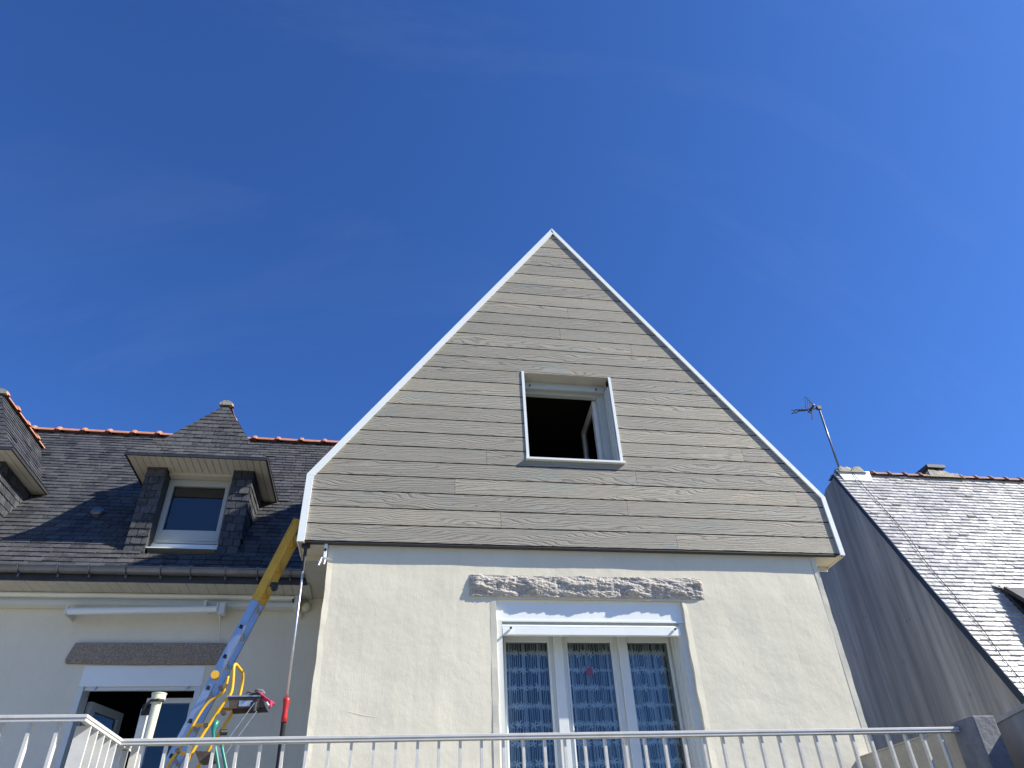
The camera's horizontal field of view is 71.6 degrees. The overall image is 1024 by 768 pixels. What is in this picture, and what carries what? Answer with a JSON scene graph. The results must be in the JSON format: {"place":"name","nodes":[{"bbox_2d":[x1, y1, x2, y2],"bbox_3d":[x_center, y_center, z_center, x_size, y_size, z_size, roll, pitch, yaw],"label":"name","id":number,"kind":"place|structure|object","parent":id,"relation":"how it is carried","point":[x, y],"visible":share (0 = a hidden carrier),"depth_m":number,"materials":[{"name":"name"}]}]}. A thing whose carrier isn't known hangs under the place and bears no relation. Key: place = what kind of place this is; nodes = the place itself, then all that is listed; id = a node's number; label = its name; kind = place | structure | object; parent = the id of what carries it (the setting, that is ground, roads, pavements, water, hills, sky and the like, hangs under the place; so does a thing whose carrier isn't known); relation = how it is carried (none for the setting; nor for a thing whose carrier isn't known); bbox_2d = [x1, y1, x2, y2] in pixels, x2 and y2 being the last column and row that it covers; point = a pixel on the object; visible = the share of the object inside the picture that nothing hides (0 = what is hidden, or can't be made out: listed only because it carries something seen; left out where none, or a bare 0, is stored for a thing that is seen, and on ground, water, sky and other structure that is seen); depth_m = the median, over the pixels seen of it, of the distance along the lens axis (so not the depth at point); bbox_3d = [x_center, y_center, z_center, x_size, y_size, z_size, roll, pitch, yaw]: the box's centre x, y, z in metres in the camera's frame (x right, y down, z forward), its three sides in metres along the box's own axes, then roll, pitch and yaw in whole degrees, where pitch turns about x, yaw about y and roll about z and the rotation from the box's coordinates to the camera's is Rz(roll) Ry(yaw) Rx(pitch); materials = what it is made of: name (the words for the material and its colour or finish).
{"place":"outdoors","nodes":[
{"label":"outdoors","id":0,"kind":"place"},
{"bbox_2d":[0,0,1023,494],"label":"sky","id":1,"kind":"structure","parent":0,"point":[276,210],"materials":[{"name":"blue"}]},
{"label":"ground","id":2,"kind":"structure","parent":0,"visible":0},
{"bbox_2d":[0,229,871,767],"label":"house","id":3,"kind":"structure","parent":2,"relation":"on","point":[554,443],"depth_m":7.16,"materials":[{"name":"paint"}]},
{"bbox_2d":[54,666,205,767],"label":"french door","id":4,"kind":"structure","parent":3,"relation":"in","point":[94,678],"depth_m":7.46,"materials":[{"name":"white plastic"}]},
{"bbox_2d":[64,600,226,642],"bbox_3d":[-3.948,2.560,7.676,1.610,0.403,0.260,3,-37,-9],"label":"awning","id":5,"kind":"object","parent":3,"relation":"attached to","point":[220,609],"visible":1,"depth_m":7.65,"materials":[{"name":"white metal"}]},
{"bbox_2d":[0,591,300,611],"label":"wall molding","id":6,"kind":"object","parent":3,"relation":"attached to","point":[60,600],"visible":0.91,"depth_m":7.78,"materials":[{"name":"white paint"}]},
{"bbox_2d":[299,602,310,618],"bbox_3d":[-2.357,2.574,8.096,0.122,0.190,0.102,3,-37,-9],"label":"wall lamp","id":7,"kind":"object","parent":3,"relation":"attached to","point":[305,607],"visible":1,"depth_m":8.09,"materials":[{"name":"white glass"}]},
{"bbox_2d":[317,544,331,565],"bbox_3d":[-1.622,1.488,6.179,0.122,0.219,0.062,3,-37,-9],"label":"hanging bracket","id":8,"kind":"object","parent":3,"relation":"attached to","point":[323,559],"visible":1,"depth_m":6.15,"materials":[{"name":"white metal"}]},
{"bbox_2d":[506,644,553,767],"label":"lace curtain","id":9,"kind":"object","parent":3,"relation":"hanging from","point":[542,652],"visible":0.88,"depth_m":6.12,"materials":[{"name":"fabric"}]},
{"bbox_2d":[521,371,625,463],"bbox_3d":[0.548,0.605,7.808,1.020,1.120,0.971,3,-37,-9],"label":"upper window","id":10,"kind":"structure","parent":3,"relation":"in","point":[600,432],"depth_m":7.81,"materials":[{"name":"white plastic"}]},
{"bbox_2d":[567,644,622,767],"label":"lace curtain","id":11,"kind":"object","parent":3,"relation":"hanging from","point":[597,723],"visible":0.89,"depth_m":6.19,"materials":[{"name":"fabric"}]},
{"bbox_2d":[496,600,709,767],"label":"french door","id":12,"kind":"structure","parent":3,"relation":"in","point":[555,624],"depth_m":6.24,"materials":[{"name":"white plastic"}]},
{"bbox_2d":[627,644,684,767],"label":"lace curtain","id":13,"kind":"object","parent":3,"relation":"hanging from","point":[639,688],"visible":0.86,"depth_m":6.28,"materials":[{"name":"fabric"}]},
{"bbox_2d":[819,464,1023,750],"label":"neighbour house","id":14,"kind":"structure","parent":2,"relation":"on","point":[919,649],"depth_m":11.53,"materials":[{"name":"grey stone"}]},
{"bbox_2d":[791,397,838,466],"bbox_3d":[5.830,0.962,13.695,0.676,1.716,0.211,3,-37,-9],"label":"tv antenna","id":15,"kind":"object","parent":14,"relation":"attached to","point":[819,408],"visible":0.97,"depth_m":13.97,"materials":[{"name":"grey metal"}]},
{"bbox_2d":[851,469,1023,683],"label":"antenna cable","id":16,"kind":"object","parent":14,"relation":"attached to","point":[944,583],"visible":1,"depth_m":10.61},
{"bbox_2d":[992,585,1023,613],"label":"roof window","id":17,"kind":"structure","parent":14,"relation":"in","point":[1013,593],"depth_m":10.58,"materials":[{"name":"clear glass"}]},
{"bbox_2d":[995,703,1023,767],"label":"boundary wall","id":18,"kind":"structure","parent":2,"relation":"on","point":[1010,724],"depth_m":4.90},
{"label":"terrace","id":19,"kind":"structure","parent":2,"relation":"on","visible":0},
{"bbox_2d":[127,708,147,767],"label":"corner post","id":20,"kind":"object","parent":19,"relation":"on","point":[139,732],"visible":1,"depth_m":4.20,"materials":[{"name":"white metal"}]},
{"bbox_2d":[140,692,166,737],"bbox_3d":[-2.158,1.980,4.237,0.131,0.251,0.088,3,-37,-9],"label":"rain gauge","id":21,"kind":"object","parent":20,"relation":"attached to","point":[157,699],"visible":0.91,"depth_m":4.26,"materials":[{"name":"plastic"}]},
{"bbox_2d":[211,720,227,767],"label":"green tube handle","id":22,"kind":"object","parent":19,"relation":"on","point":[214,727],"visible":0.85,"depth_m":5.12,"materials":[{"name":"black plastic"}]},
{"bbox_2d":[164,518,299,767],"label":"ladder","id":23,"kind":"object","parent":19,"relation":"on","point":[267,586],"visible":0.94,"depth_m":6.03,"materials":[{"name":"metal"}]},
{"bbox_2d":[165,663,267,767],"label":"hoist trolley","id":24,"kind":"object","parent":23,"relation":"hanging from","point":[239,703],"visible":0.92,"depth_m":5.41,"materials":[{"name":"yellow metal"}]},
{"bbox_2d":[246,689,274,708],"bbox_3d":[-1.935,2.422,5.454,0.210,0.140,0.118,-7,-37,5],"label":"ratchet strap","id":25,"kind":"object","parent":24,"relation":"on","point":[269,702],"visible":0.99,"depth_m":5.45,"materials":[{"name":"red"}]},
{"bbox_2d":[275,544,309,767],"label":"telescopic prop","id":26,"kind":"object","parent":19,"relation":"on","point":[286,699],"visible":1,"depth_m":5.60,"materials":[{"name":"metal"}]},
{"bbox_2d":[121,727,959,767],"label":"balcony railing","id":27,"kind":"object","parent":19,"relation":"on","point":[142,743],"visible":1,"depth_m":4.47,"materials":[{"name":"white metal"}]},
{"bbox_2d":[0,714,131,767],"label":"railing","id":28,"kind":"object","parent":27,"relation":"attached to","point":[89,748],"visible":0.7,"depth_m":3.61,"materials":[{"name":"white metal"}]},
{"bbox_2d":[860,726,965,767],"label":"parapet wall","id":29,"kind":"structure","parent":19,"relation":"on","point":[919,753],"depth_m":5.24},
{"bbox_2d":[950,715,1013,767],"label":"pillar","id":30,"kind":"structure","parent":19,"relation":"on","point":[980,741],"depth_m":4.74,"materials":[{"name":"concrete"}]}
]}

